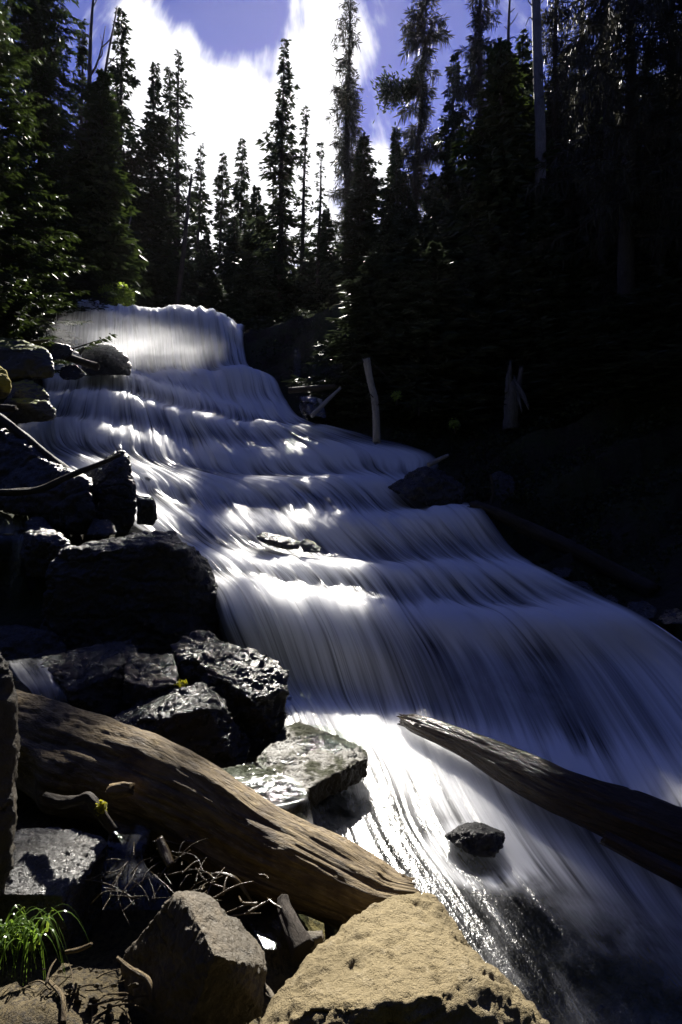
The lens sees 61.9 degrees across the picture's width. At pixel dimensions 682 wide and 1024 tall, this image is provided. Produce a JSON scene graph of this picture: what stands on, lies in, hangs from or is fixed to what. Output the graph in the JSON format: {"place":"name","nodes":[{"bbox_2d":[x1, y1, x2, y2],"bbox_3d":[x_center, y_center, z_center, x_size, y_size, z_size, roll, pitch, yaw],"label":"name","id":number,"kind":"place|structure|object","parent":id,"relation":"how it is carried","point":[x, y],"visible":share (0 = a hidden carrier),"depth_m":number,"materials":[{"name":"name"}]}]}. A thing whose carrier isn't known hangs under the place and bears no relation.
{"place":"outdoors","nodes":[
{"label":"outdoors","id":0,"kind":"place"},
{"bbox_2d":[5,656,69,704],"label":"water","id":1,"kind":"structure","parent":0,"point":[42,686],"depth_m":4.79,"materials":[{"name":"white liquid"}]},
{"bbox_2d":[112,282,135,306],"bbox_3d":[-7.224,-7.152,18.995,0.836,1.019,0.777,0,0,0],"label":"bush","id":2,"kind":"object","parent":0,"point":[124,297],"visible":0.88,"depth_m":18.89,"materials":[{"name":"green plant"}]},
{"bbox_2d":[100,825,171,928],"bbox_3d":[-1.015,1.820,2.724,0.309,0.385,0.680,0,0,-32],"label":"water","id":3,"kind":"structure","parent":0,"point":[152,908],"depth_m":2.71,"materials":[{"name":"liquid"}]},
{"bbox_2d":[154,850,189,886],"bbox_3d":[-0.803,1.687,2.703,0.020,0.079,0.203,0,0,38],"label":"twig","id":4,"kind":"object","parent":3,"relation":"on","point":[166,867],"visible":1,"depth_m":2.67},
{"bbox_2d":[155,836,174,869],"bbox_3d":[-0.852,1.648,2.751,0.050,0.106,0.158,0,0,-39],"label":"stick","id":5,"kind":"object","parent":4,"relation":"on","point":[165,854],"visible":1,"depth_m":2.73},
{"bbox_2d":[277,894,314,961],"bbox_3d":[-0.218,1.801,2.471,0.097,0.129,0.296,0,0,-28],"label":"stub","id":6,"kind":"object","parent":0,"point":[300,942],"visible":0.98,"depth_m":2.39,"materials":[{"name":"brown wood"}]},
{"bbox_2d":[0,0,680,292],"label":"sky","id":7,"kind":"structure","parent":0,"point":[229,49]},
{"bbox_2d":[0,303,681,862],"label":"ground","id":8,"kind":"structure","parent":0,"point":[564,703],"depth_m":9.01,"materials":[{"name":"liquid"}]},
{"bbox_2d":[1,398,56,423],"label":"rock","id":9,"kind":"object","parent":8,"relation":"on","point":[31,410],"visible":0.81,"depth_m":9.83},
{"bbox_2d":[7,379,50,403],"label":"rock","id":10,"kind":"object","parent":9,"relation":"on","point":[27,388],"visible":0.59,"depth_m":10.36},
{"bbox_2d":[0,337,54,379],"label":"boulder","id":11,"kind":"object","parent":10,"relation":"on","point":[21,359],"visible":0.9,"depth_m":10.86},
{"bbox_2d":[37,343,72,360],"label":"rock","id":12,"kind":"object","parent":11,"relation":"on","point":[56,351],"visible":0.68,"depth_m":11.90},
{"bbox_2d":[0,156,60,337],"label":"spruce tree","id":13,"kind":"object","parent":8,"relation":"on","point":[17,200],"visible":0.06,"depth_m":14.93,"materials":[{"name":"green plant"}]},
{"bbox_2d":[0,624,66,681],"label":"rock","id":14,"kind":"object","parent":8,"relation":"on","point":[16,640],"visible":0.65,"depth_m":5.90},
{"bbox_2d":[19,516,70,577],"bbox_3d":[-3.792,0.429,7.218,0.526,0.742,1.455,0,0,-34],"label":"rock","id":15,"kind":"object","parent":8,"relation":"on","point":[44,542],"visible":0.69,"depth_m":6.87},
{"bbox_2d":[0,424,95,534],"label":"boulder","id":16,"kind":"object","parent":8,"relation":"on","point":[67,506],"visible":0.86,"depth_m":7.96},
{"bbox_2d":[0,366,11,398],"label":"boulder","id":17,"kind":"object","parent":16,"relation":"on","point":[5,385],"visible":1,"depth_m":9.45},
{"bbox_2d":[0,413,72,469],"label":"log","id":18,"kind":"object","parent":16,"relation":"on","point":[11,427],"visible":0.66,"depth_m":8.66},
{"bbox_2d":[0,453,120,495],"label":"branch","id":19,"kind":"object","parent":16,"relation":"on","point":[40,488],"visible":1,"depth_m":7.67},
{"bbox_2d":[16,264,85,371],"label":"fir tree","id":20,"kind":"object","parent":8,"relation":"on","point":[61,334],"visible":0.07,"depth_m":16.48,"materials":[{"name":"green plant"}]},
{"bbox_2d":[0,826,111,961],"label":"rock slab","id":21,"kind":"object","parent":8,"relation":"on","point":[53,866],"visible":0.73,"depth_m":2.64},
{"bbox_2d":[42,791,116,833],"bbox_3d":[-1.323,1.493,2.860,0.460,0.184,0.075,0,0,20],"label":"root","id":22,"kind":"object","parent":21,"relation":"on","point":[90,800],"visible":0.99,"depth_m":2.83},
{"bbox_2d":[0,0,117,381],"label":"spruce tree","id":23,"kind":"object","parent":8,"relation":"on","point":[14,279],"visible":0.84,"depth_m":13.73,"materials":[{"name":"green plant"}]},
{"bbox_2d":[0,0,119,297],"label":"spruce tree","id":24,"kind":"object","parent":8,"relation":"on","point":[36,30],"visible":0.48,"depth_m":19.05,"materials":[{"name":"green plant"}]},
{"bbox_2d":[59,364,86,379],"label":"rock","id":25,"kind":"object","parent":8,"relation":"on","point":[71,372],"visible":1,"depth_m":11.74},
{"bbox_2d":[34,264,112,324],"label":"fir tree","id":26,"kind":"object","parent":8,"relation":"on","point":[81,308],"visible":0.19,"depth_m":17.84,"materials":[{"name":"green plant"}]},
{"bbox_2d":[41,241,118,313],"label":"fir tree","id":27,"kind":"object","parent":8,"relation":"on","point":[77,283],"visible":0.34,"depth_m":18.59,"materials":[{"name":"green plant"}]},
{"bbox_2d":[34,640,138,717],"bbox_3d":[-2.275,1.535,5.073,1.084,0.698,1.097,0,0,0],"label":"rock","id":28,"kind":"object","parent":8,"relation":"on","point":[89,678],"visible":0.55,"depth_m":4.76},
{"bbox_2d":[67,25,119,215],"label":"spruce tree","id":29,"kind":"object","parent":8,"relation":"on","point":[82,52],"visible":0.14,"depth_m":23.93,"materials":[{"name":"green plant"}]},
{"bbox_2d":[86,0,121,129],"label":"dead tree","id":30,"kind":"object","parent":8,"relation":"on","point":[91,72],"visible":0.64,"depth_m":22.97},
{"bbox_2d":[56,68,153,304],"bbox_3d":[-8.727,-11.227,20.430,3.892,9.386,3.637,0,0,-41],"label":"spruce tree","id":31,"kind":"object","parent":8,"relation":"on","point":[104,177],"visible":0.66,"depth_m":20.12,"materials":[{"name":"green plant"}]},
{"bbox_2d":[83,450,136,533],"bbox_3d":[-3.546,-0.307,8.647,0.748,1.260,1.510,0,0,-25],"label":"boulder","id":32,"kind":"object","parent":8,"relation":"on","point":[113,492],"visible":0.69,"depth_m":8.17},
{"bbox_2d":[40,530,220,654],"bbox_3d":[-2.393,0.983,6.918,2.099,1.507,2.057,0,0,0],"label":"boulder","id":33,"kind":"object","parent":8,"relation":"on","point":[150,593],"visible":0.83,"depth_m":6.21,"materials":[{"name":"stone"}]},
{"bbox_2d":[86,518,116,536],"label":"rock","id":34,"kind":"object","parent":33,"relation":"on","point":[102,528],"visible":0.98,"depth_m":7.45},
{"bbox_2d":[136,495,156,525],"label":"rock","id":35,"kind":"object","parent":33,"relation":"on","point":[146,514],"visible":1,"depth_m":7.70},
{"bbox_2d":[103,7,157,305],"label":"spruce tree","id":36,"kind":"object","parent":8,"relation":"on","point":[124,112],"visible":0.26,"depth_m":25.96,"materials":[{"name":"green plant"}]},
{"bbox_2d":[131,211,165,307],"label":"fir tree","id":37,"kind":"object","parent":8,"relation":"on","point":[146,233],"visible":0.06,"depth_m":26.98,"materials":[{"name":"green plant"}]},
{"bbox_2d":[121,652,178,710],"bbox_3d":[-1.668,1.564,4.927,0.483,0.648,0.853,0,0,-22],"label":"rock","id":38,"kind":"object","parent":8,"relation":"on","point":[146,676],"visible":0.52,"depth_m":4.73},
{"bbox_2d":[129,62,198,307],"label":"spruce tree","id":39,"kind":"object","parent":8,"relation":"on","point":[160,224],"visible":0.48,"depth_m":27.66,"materials":[{"name":"green plant"}]},
{"bbox_2d":[155,66,206,307],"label":"spruce tree","id":40,"kind":"object","parent":8,"relation":"on","point":[170,87],"visible":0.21,"depth_m":31.43,"materials":[{"name":"green plant"}]},
{"bbox_2d":[156,49,208,306],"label":"spruce tree","id":41,"kind":"object","parent":8,"relation":"on","point":[174,200],"visible":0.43,"depth_m":30.94,"materials":[{"name":"green plant"}]},
{"bbox_2d":[174,174,192,304],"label":"dead tree","id":42,"kind":"object","parent":8,"relation":"on","point":[180,278],"visible":0.88,"depth_m":26.93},
{"bbox_2d":[181,143,218,293],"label":"spruce tree","id":43,"kind":"object","parent":8,"relation":"on","point":[195,241],"visible":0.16,"depth_m":41.91,"materials":[{"name":"green plant"}]},
{"bbox_2d":[192,235,221,307],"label":"fir tree","id":44,"kind":"object","parent":8,"relation":"on","point":[207,261],"visible":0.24,"depth_m":35.75,"materials":[{"name":"green plant"}]},
{"bbox_2d":[201,277,235,318],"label":"fir tree","id":45,"kind":"object","parent":8,"relation":"on","point":[216,292],"visible":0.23,"depth_m":27.64,"materials":[{"name":"green plant"}]},
{"bbox_2d":[211,152,232,281],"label":"spruce tree","id":46,"kind":"object","parent":8,"relation":"on","point":[221,224],"visible":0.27,"depth_m":43.82,"materials":[{"name":"green plant"}]},
{"bbox_2d":[205,216,242,314],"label":"fir tree","id":47,"kind":"object","parent":8,"relation":"on","point":[232,240],"visible":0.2,"depth_m":35.66,"materials":[{"name":"green plant"}]},
{"bbox_2d":[216,138,253,290],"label":"spruce tree","id":48,"kind":"object","parent":8,"relation":"on","point":[240,199],"visible":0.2,"depth_m":43.79,"materials":[{"name":"green plant"}]},
{"bbox_2d":[223,260,261,331],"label":"fir tree","id":49,"kind":"object","parent":8,"relation":"on","point":[239,293],"visible":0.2,"depth_m":26.46,"materials":[{"name":"green plant"}]},
{"bbox_2d":[229,185,272,312],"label":"fir tree","id":50,"kind":"object","parent":8,"relation":"on","point":[256,210],"visible":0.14,"depth_m":32.72,"materials":[{"name":"green plant"}]},
{"bbox_2d":[226,38,323,325],"bbox_3d":[-2.826,-14.354,27.228,5.323,16.067,4.989,0,0,0],"label":"spruce tree","id":51,"kind":"object","parent":8,"relation":"on","point":[280,280],"visible":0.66,"depth_m":26.72,"materials":[{"name":"green plant"}]},
{"bbox_2d":[293,105,324,278],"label":"spruce tree","id":52,"kind":"object","parent":8,"relation":"on","point":[301,244],"visible":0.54,"depth_m":28.39,"materials":[{"name":"green plant"}]},
{"bbox_2d":[288,384,335,392],"bbox_3d":[-0.678,-2.876,13.289,1.132,0.169,0.145,0,0,11],"label":"log","id":53,"kind":"object","parent":8,"relation":"on","point":[312,388],"visible":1,"depth_m":13.24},
{"bbox_2d":[301,281,333,313],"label":"fir tree","id":54,"kind":"object","parent":8,"relation":"on","point":[315,300],"visible":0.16,"depth_m":25.72,"materials":[{"name":"green plant"}]},
{"bbox_2d":[299,141,339,292],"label":"spruce tree","id":55,"kind":"object","parent":8,"relation":"on","point":[320,225],"visible":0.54,"depth_m":29.43,"materials":[{"name":"green plant"}]},
{"bbox_2d":[305,208,341,294],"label":"fir tree","id":56,"kind":"object","parent":8,"relation":"on","point":[329,238],"visible":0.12,"depth_m":29.74,"materials":[{"name":"green plant"}]},
{"bbox_2d":[324,0,375,260],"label":"spruce tree","id":57,"kind":"object","parent":8,"relation":"on","point":[347,99],"visible":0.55,"depth_m":37.52,"materials":[{"name":"green plant"}]},
{"bbox_2d":[313,132,396,306],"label":"spruce tree","id":58,"kind":"object","parent":8,"relation":"on","point":[366,191],"visible":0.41,"depth_m":24.72,"materials":[{"name":"green plant"}]},
{"bbox_2d":[281,252,432,421],"bbox_3d":[1.022,-4.495,15.237,3.891,4.628,4.482,0,0,22],"label":"fir tree","id":59,"kind":"object","parent":8,"relation":"on","point":[358,340],"visible":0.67,"depth_m":14.54,"materials":[{"name":"green plant"}]},
{"bbox_2d":[346,354,391,444],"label":"dead tree","id":60,"kind":"object","parent":8,"relation":"on","point":[367,363],"visible":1,"depth_m":11.29,"materials":[{"name":"brown wood"}]},
{"bbox_2d":[295,253,459,412],"bbox_3d":[1.153,-4.755,15.578,4.482,4.468,3.891,0,0,15],"label":"fir tree","id":61,"kind":"object","parent":8,"relation":"on","point":[394,272],"visible":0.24,"depth_m":14.52,"materials":[{"name":"green plant"}]},
{"bbox_2d":[359,202,404,269],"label":"fir tree","id":62,"kind":"object","parent":8,"relation":"on","point":[384,241],"visible":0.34,"depth_m":23.75,"materials":[{"name":"green plant"}]},
{"bbox_2d":[377,126,421,246],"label":"spruce tree","id":63,"kind":"object","parent":8,"relation":"on","point":[393,190],"visible":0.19,"depth_m":26.75,"materials":[{"name":"green plant"}]},
{"bbox_2d":[392,187,423,249],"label":"fir tree","id":64,"kind":"object","parent":8,"relation":"on","point":[406,216],"visible":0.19,"depth_m":25.74,"materials":[{"name":"green plant"}]},
{"bbox_2d":[370,0,454,245],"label":"spruce tree","id":65,"kind":"object","parent":8,"relation":"on","point":[408,90],"visible":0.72,"depth_m":28.71,"materials":[{"name":"green plant"}]},
{"bbox_2d":[336,236,490,425],"bbox_3d":[1.723,-4.625,14.717,3.891,5.178,4.482,0,0,8],"label":"fir tree","id":66,"kind":"object","parent":8,"relation":"on","point":[408,259],"visible":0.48,"depth_m":14.34,"materials":[{"name":"green plant"}]},
{"bbox_2d":[400,171,437,256],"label":"fir tree","id":67,"kind":"object","parent":8,"relation":"on","point":[425,197],"visible":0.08,"depth_m":23.82,"materials":[{"name":"green plant"}]},
{"bbox_2d":[420,158,460,251],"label":"fir tree","id":68,"kind":"object","parent":8,"relation":"on","point":[448,188],"visible":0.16,"depth_m":21.81,"materials":[{"name":"green plant"}]},
{"bbox_2d":[379,240,503,424],"bbox_3d":[2.708,-4.505,14.595,4.482,4.902,3.891,0,0,0],"label":"fir tree","id":69,"kind":"object","parent":8,"relation":"on","point":[450,317],"visible":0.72,"depth_m":14.11,"materials":[{"name":"green plant"}]},
{"bbox_2d":[418,51,474,252],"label":"spruce tree","id":70,"kind":"object","parent":8,"relation":"on","point":[453,121],"visible":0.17,"depth_m":22.86,"materials":[{"name":"green plant"}]},
{"bbox_2d":[416,242,492,306],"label":"fir tree","id":71,"kind":"object","parent":8,"relation":"on","point":[453,257],"visible":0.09,"depth_m":18.50,"materials":[{"name":"green plant"}]},
{"bbox_2d":[246,302,681,602],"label":"undergrowth","id":72,"kind":"object","parent":8,"relation":"on","point":[629,485],"visible":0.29,"depth_m":10.55,"materials":[{"name":"plant"}]},
{"bbox_2d":[432,0,501,230],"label":"spruce tree","id":73,"kind":"object","parent":8,"relation":"on","point":[477,50],"visible":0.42,"depth_m":20.85,"materials":[{"name":"green plant"}]},
{"bbox_2d":[433,312,545,411],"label":"fir tree","id":74,"kind":"object","parent":8,"relation":"on","point":[493,331],"visible":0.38,"depth_m":14.74,"materials":[{"name":"green plant"}]},
{"bbox_2d":[488,471,515,504],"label":"rock","id":75,"kind":"object","parent":8,"relation":"on","point":[503,480],"visible":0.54,"depth_m":10.20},
{"bbox_2d":[443,37,561,305],"bbox_3d":[5.050,-10.488,18.833,4.762,10.503,4.615,0,0,-30],"label":"spruce tree","id":76,"kind":"object","parent":8,"relation":"on","point":[496,144],"visible":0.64,"depth_m":18.44,"materials":[{"name":"green plant"}]},
{"bbox_2d":[502,360,529,432],"bbox_3d":[3.689,-2.447,11.930,0.573,1.592,0.341,0,0,26],"label":"tree stump","id":77,"kind":"object","parent":8,"relation":"on","point":[512,401],"visible":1,"depth_m":11.89,"materials":[{"name":"brown wood"}]},
{"bbox_2d":[475,232,560,389],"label":"fir tree","id":78,"kind":"object","parent":8,"relation":"on","point":[500,277],"visible":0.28,"depth_m":15.65,"materials":[{"name":"green plant"}]},
{"bbox_2d":[473,312,563,393],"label":"fir tree","id":79,"kind":"object","parent":8,"relation":"on","point":[527,356],"visible":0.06,"depth_m":14.53,"materials":[{"name":"green plant"}]},
{"bbox_2d":[514,28,547,160],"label":"spruce tree","id":80,"kind":"object","parent":8,"relation":"on","point":[524,55],"visible":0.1,"depth_m":21.33,"materials":[{"name":"green plant"}]},
{"bbox_2d":[475,207,591,398],"bbox_3d":[5.460,-5.305,14.703,3.891,5.427,4.482,0,0,-39],"label":"fir tree","id":81,"kind":"object","parent":8,"relation":"on","point":[534,288],"visible":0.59,"depth_m":14.60,"materials":[{"name":"green plant"}]},
{"bbox_2d":[526,0,549,192],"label":"dead tree","id":82,"kind":"object","parent":8,"relation":"on","point":[540,129],"visible":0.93,"depth_m":17.88,"materials":[{"name":"grey wood"}]},
{"bbox_2d":[521,0,590,205],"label":"spruce tree","id":83,"kind":"object","parent":8,"relation":"on","point":[555,41],"visible":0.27,"depth_m":18.37,"materials":[{"name":"green plant"}]},
{"bbox_2d":[466,500,660,597],"bbox_3d":[3.192,0.506,8.446,2.891,1.398,0.346,0,0,44],"label":"log","id":84,"kind":"object","parent":8,"relation":"on","point":[626,577],"visible":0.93,"depth_m":8.19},
{"bbox_2d":[472,325,679,420],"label":"fir tree","id":85,"kind":"object","parent":8,"relation":"on","point":[549,374],"visible":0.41,"depth_m":12.06,"materials":[{"name":"green plant"}]},
{"bbox_2d":[545,0,615,186],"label":"spruce tree","id":86,"kind":"object","parent":8,"relation":"on","point":[571,33],"visible":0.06,"depth_m":19.93,"materials":[{"name":"green plant"}]},
{"bbox_2d":[491,293,681,412],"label":"fir tree","id":87,"kind":"object","parent":8,"relation":"on","point":[616,302],"visible":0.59,"depth_m":11.38,"materials":[{"name":"green plant"}]},
{"bbox_2d":[520,0,663,300],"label":"spruce tree","id":88,"kind":"object","parent":8,"relation":"on","point":[578,168],"visible":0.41,"depth_m":15.64,"materials":[{"name":"green plant"}]},
{"bbox_2d":[530,0,681,301],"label":"spruce tree","id":89,"kind":"object","parent":8,"relation":"on","point":[628,199],"visible":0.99,"depth_m":12.81,"materials":[{"name":"green plant"}]},
{"bbox_2d":[582,185,660,315],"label":"fir tree","id":90,"kind":"object","parent":8,"relation":"on","point":[603,269],"visible":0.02,"depth_m":14.79,"materials":[{"name":"green plant"}]},
{"bbox_2d":[562,0,681,325],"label":"spruce tree","id":91,"kind":"object","parent":8,"relation":"on","point":[674,73],"visible":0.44,"depth_m":13.30,"materials":[{"name":"green plant"}]},
{"bbox_2d":[626,601,657,620],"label":"rock","id":92,"kind":"object","parent":8,"relation":"on","point":[649,613],"visible":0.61,"depth_m":6.73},
{"bbox_2d":[657,608,681,624],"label":"rock","id":93,"kind":"object","parent":8,"relation":"on","point":[672,616],"visible":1,"depth_m":6.52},
{"bbox_2d":[0,756,681,1023],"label":"stream bed","id":94,"kind":"object","parent":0,"point":[559,950],"visible":0.35,"depth_m":2.93,"materials":[{"name":"stone"}]},
{"bbox_2d":[0,652,20,897],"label":"rock","id":95,"kind":"object","parent":94,"relation":"on","point":[10,745],"visible":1,"depth_m":2.49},
{"bbox_2d":[0,904,88,989],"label":"grass tuft","id":96,"kind":"object","parent":94,"relation":"on","point":[18,932],"visible":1,"depth_m":2.27,"materials":[{"name":"green plant"}]},
{"bbox_2d":[112,682,250,767],"bbox_3d":[-1.276,1.748,4.490,1.196,0.765,0.986,0,0,0],"label":"rock","id":97,"kind":"object","parent":94,"relation":"on","point":[196,718],"visible":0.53,"depth_m":4.17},
{"bbox_2d":[121,890,266,1023],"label":"boulder","id":98,"kind":"object","parent":94,"relation":"on","point":[197,957],"visible":0.91,"depth_m":2.00,"materials":[{"name":"stone"}]},
{"bbox_2d":[116,956,154,1002],"bbox_3d":[-0.738,1.679,2.054,0.234,0.060,0.029,0,0,39],"label":"root","id":99,"kind":"object","parent":98,"relation":"attached to","point":[146,978],"visible":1,"depth_m":2.03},
{"bbox_2d":[15,689,421,929],"bbox_3d":[-1.315,1.675,3.462,3.758,0.740,0.638,0,0,30],"label":"log","id":100,"kind":"object","parent":94,"relation":"on","point":[309,869],"visible":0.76,"depth_m":3.00,"materials":[{"name":"wood"}]},
{"bbox_2d":[105,782,134,799],"bbox_3d":[-1.171,1.482,3.027,0.164,0.105,0.070,0,0,22],"label":"wood chunk","id":101,"kind":"object","parent":100,"relation":"on","point":[117,790],"visible":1,"depth_m":3.01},
{"bbox_2d":[170,630,288,752],"bbox_3d":[-1.011,1.563,4.915,0.871,0.895,1.332,0,0,-60],"label":"rock","id":102,"kind":"object","parent":94,"relation":"on","point":[250,685],"visible":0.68,"depth_m":4.68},
{"bbox_2d":[222,764,309,819],"bbox_3d":[-0.591,1.807,3.631,0.846,0.188,0.499,0,0,22],"label":"rock slab","id":103,"kind":"object","parent":94,"relation":"on","point":[295,801],"visible":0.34,"depth_m":3.54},
{"bbox_2d":[260,892,549,1023],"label":"boulder","id":104,"kind":"object","parent":94,"relation":"on","point":[415,958],"visible":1,"depth_m":1.83,"materials":[{"name":"stone"}]},
{"bbox_2d":[17,299,681,926],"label":"water","id":105,"kind":"structure","parent":0,"point":[287,627],"depth_m":6.99,"materials":[{"name":"white liquid"}]},
{"bbox_2d":[81,343,131,375],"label":"rock","id":106,"kind":"object","parent":105,"relation":"in","point":[110,359],"visible":0.86,"depth_m":14.04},
{"bbox_2d":[256,532,299,549],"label":"rock","id":107,"kind":"object","parent":105,"relation":"in","point":[281,542],"visible":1,"depth_m":8.03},
{"bbox_2d":[255,721,367,809],"bbox_3d":[-0.300,1.797,4.098,0.888,0.214,0.884,0,0,41],"label":"rock slab","id":108,"kind":"object","parent":105,"relation":"on","point":[319,764],"visible":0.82,"depth_m":3.95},
{"bbox_2d":[388,466,465,506],"bbox_3d":[1.520,-0.446,10.314,1.356,0.766,1.228,0,0,0],"label":"boulder","id":109,"kind":"object","parent":105,"relation":"in","point":[427,486],"visible":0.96,"depth_m":9.86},
{"bbox_2d":[445,822,504,857],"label":"rock","id":110,"kind":"object","parent":105,"relation":"in","point":[475,839],"visible":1,"depth_m":3.32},
{"bbox_2d":[396,714,681,866],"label":"log","id":111,"kind":"object","parent":105,"relation":"on","point":[651,823],"visible":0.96,"depth_m":3.58,"materials":[{"name":"wood"}]},
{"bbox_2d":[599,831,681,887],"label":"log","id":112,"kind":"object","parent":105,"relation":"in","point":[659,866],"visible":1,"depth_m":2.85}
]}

